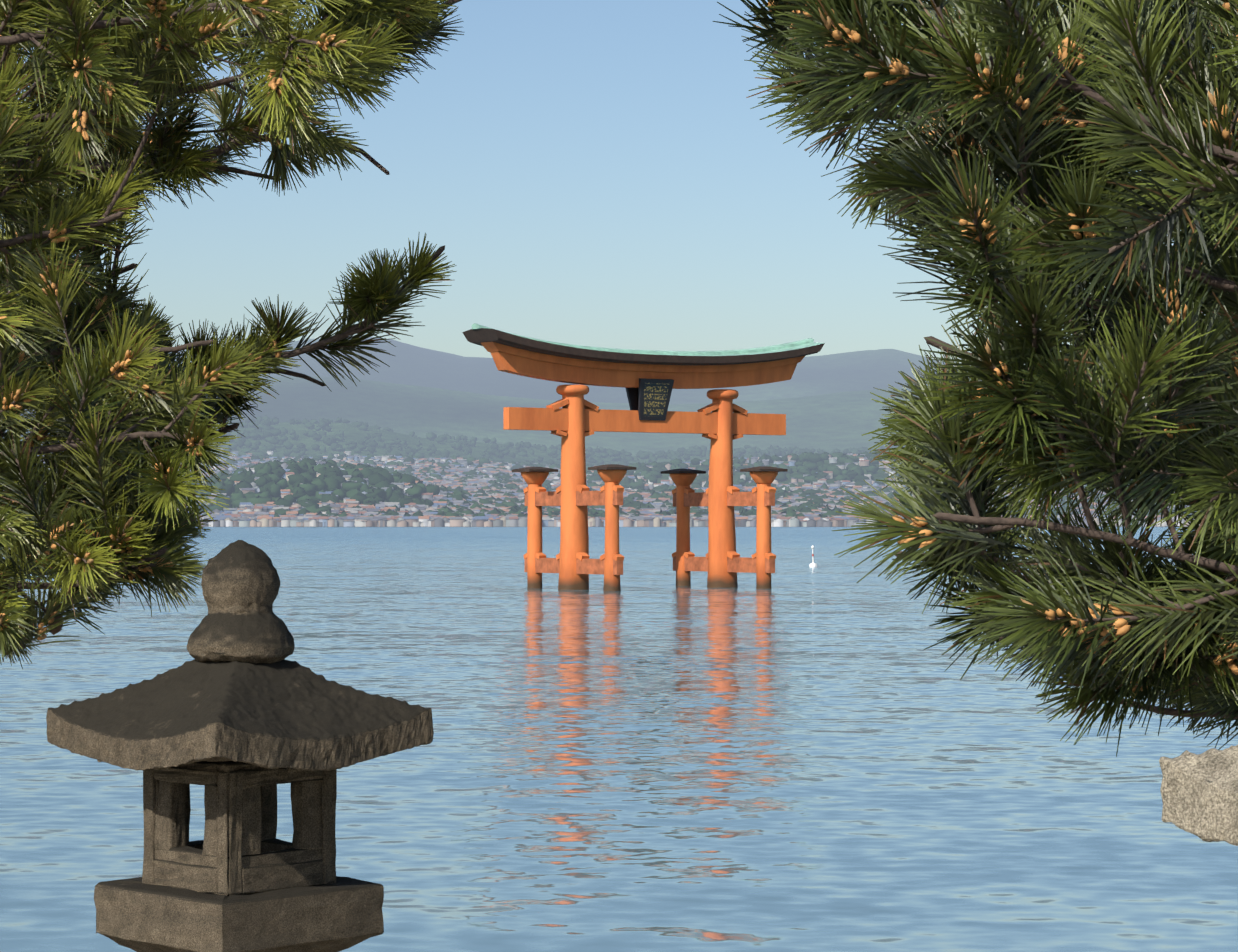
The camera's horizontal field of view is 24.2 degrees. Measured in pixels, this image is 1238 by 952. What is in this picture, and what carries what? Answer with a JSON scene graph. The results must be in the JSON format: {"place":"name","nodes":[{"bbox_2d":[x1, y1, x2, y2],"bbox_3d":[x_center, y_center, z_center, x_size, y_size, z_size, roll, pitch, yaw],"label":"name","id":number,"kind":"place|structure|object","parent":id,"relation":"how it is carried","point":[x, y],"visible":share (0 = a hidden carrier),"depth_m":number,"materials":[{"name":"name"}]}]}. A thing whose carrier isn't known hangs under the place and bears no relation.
{"place":"outdoors","nodes":[
{"label":"outdoors","id":0,"kind":"place"},
{"bbox_2d":[6,337,1187,526],"bbox_3d":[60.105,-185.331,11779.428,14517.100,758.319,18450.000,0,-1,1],"label":"mountains","id":1,"kind":"structure","parent":0,"point":[826,403],"depth_m":8263.11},
{"bbox_2d":[3,448,1194,526],"bbox_3d":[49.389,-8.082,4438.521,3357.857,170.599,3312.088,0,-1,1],"label":"town buildings","id":2,"kind":"structure","parent":1,"relation":"on","point":[247,514],"depth_m":2949.49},
{"bbox_2d":[5,411,1200,521],"bbox_3d":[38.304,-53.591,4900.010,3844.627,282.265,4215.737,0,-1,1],"label":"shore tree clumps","id":3,"kind":"object","parent":1,"relation":"on","point":[305,481],"visible":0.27,"depth_m":4158.09,"materials":[{"name":"green plant"}]},
{"bbox_2d":[1,0,1225,365],"label":"sky","id":4,"kind":"structure","parent":0,"point":[593,173],"materials":[{"name":"blue"}]},
{"bbox_2d":[0,527,1237,951],"bbox_3d":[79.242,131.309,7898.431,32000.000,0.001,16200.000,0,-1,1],"label":"sea water","id":5,"kind":"structure","parent":0,"point":[824,755],"depth_m":46.05,"materials":[{"name":"blue liquid"}]},
{"bbox_2d":[809,545,816,566],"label":"marker buoy","id":6,"kind":"object","parent":5,"relation":"in","point":[812,564],"visible":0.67,"depth_m":258.20,"materials":[{"name":"white plastic"}]},
{"bbox_3d":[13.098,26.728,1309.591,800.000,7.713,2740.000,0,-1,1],"label":"shore seabed","id":7,"kind":"structure","parent":0,"visible":0},
{"bbox_2d":[0,0,463,668],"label":"pine tree","id":8,"kind":"object","parent":7,"relation":"on","point":[104,384],"visible":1,"depth_m":5.16,"materials":[{"name":"green plant"}]},
{"bbox_2d":[46,540,433,951],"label":"stone lantern","id":9,"kind":"object","parent":7,"relation":"on","point":[239,717],"visible":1,"depth_m":4.83,"materials":[{"name":"stone"}]},
{"bbox_2d":[462,323,824,590],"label":"torii gate","id":10,"kind":"structure","parent":7,"relation":"on","point":[649,380],"depth_m":173.09,"materials":[{"name":"orange wood"}]},
{"bbox_2d":[713,0,1237,756],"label":"pine tree","id":11,"kind":"object","parent":7,"relation":"on","point":[1025,140],"visible":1,"depth_m":3.39,"materials":[{"name":"green plant"}]},
{"bbox_2d":[1159,745,1237,845],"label":"stone block","id":12,"kind":"structure","parent":7,"relation":"on","point":[1199,793],"depth_m":2.63,"materials":[{"name":"stone"}]}
]}

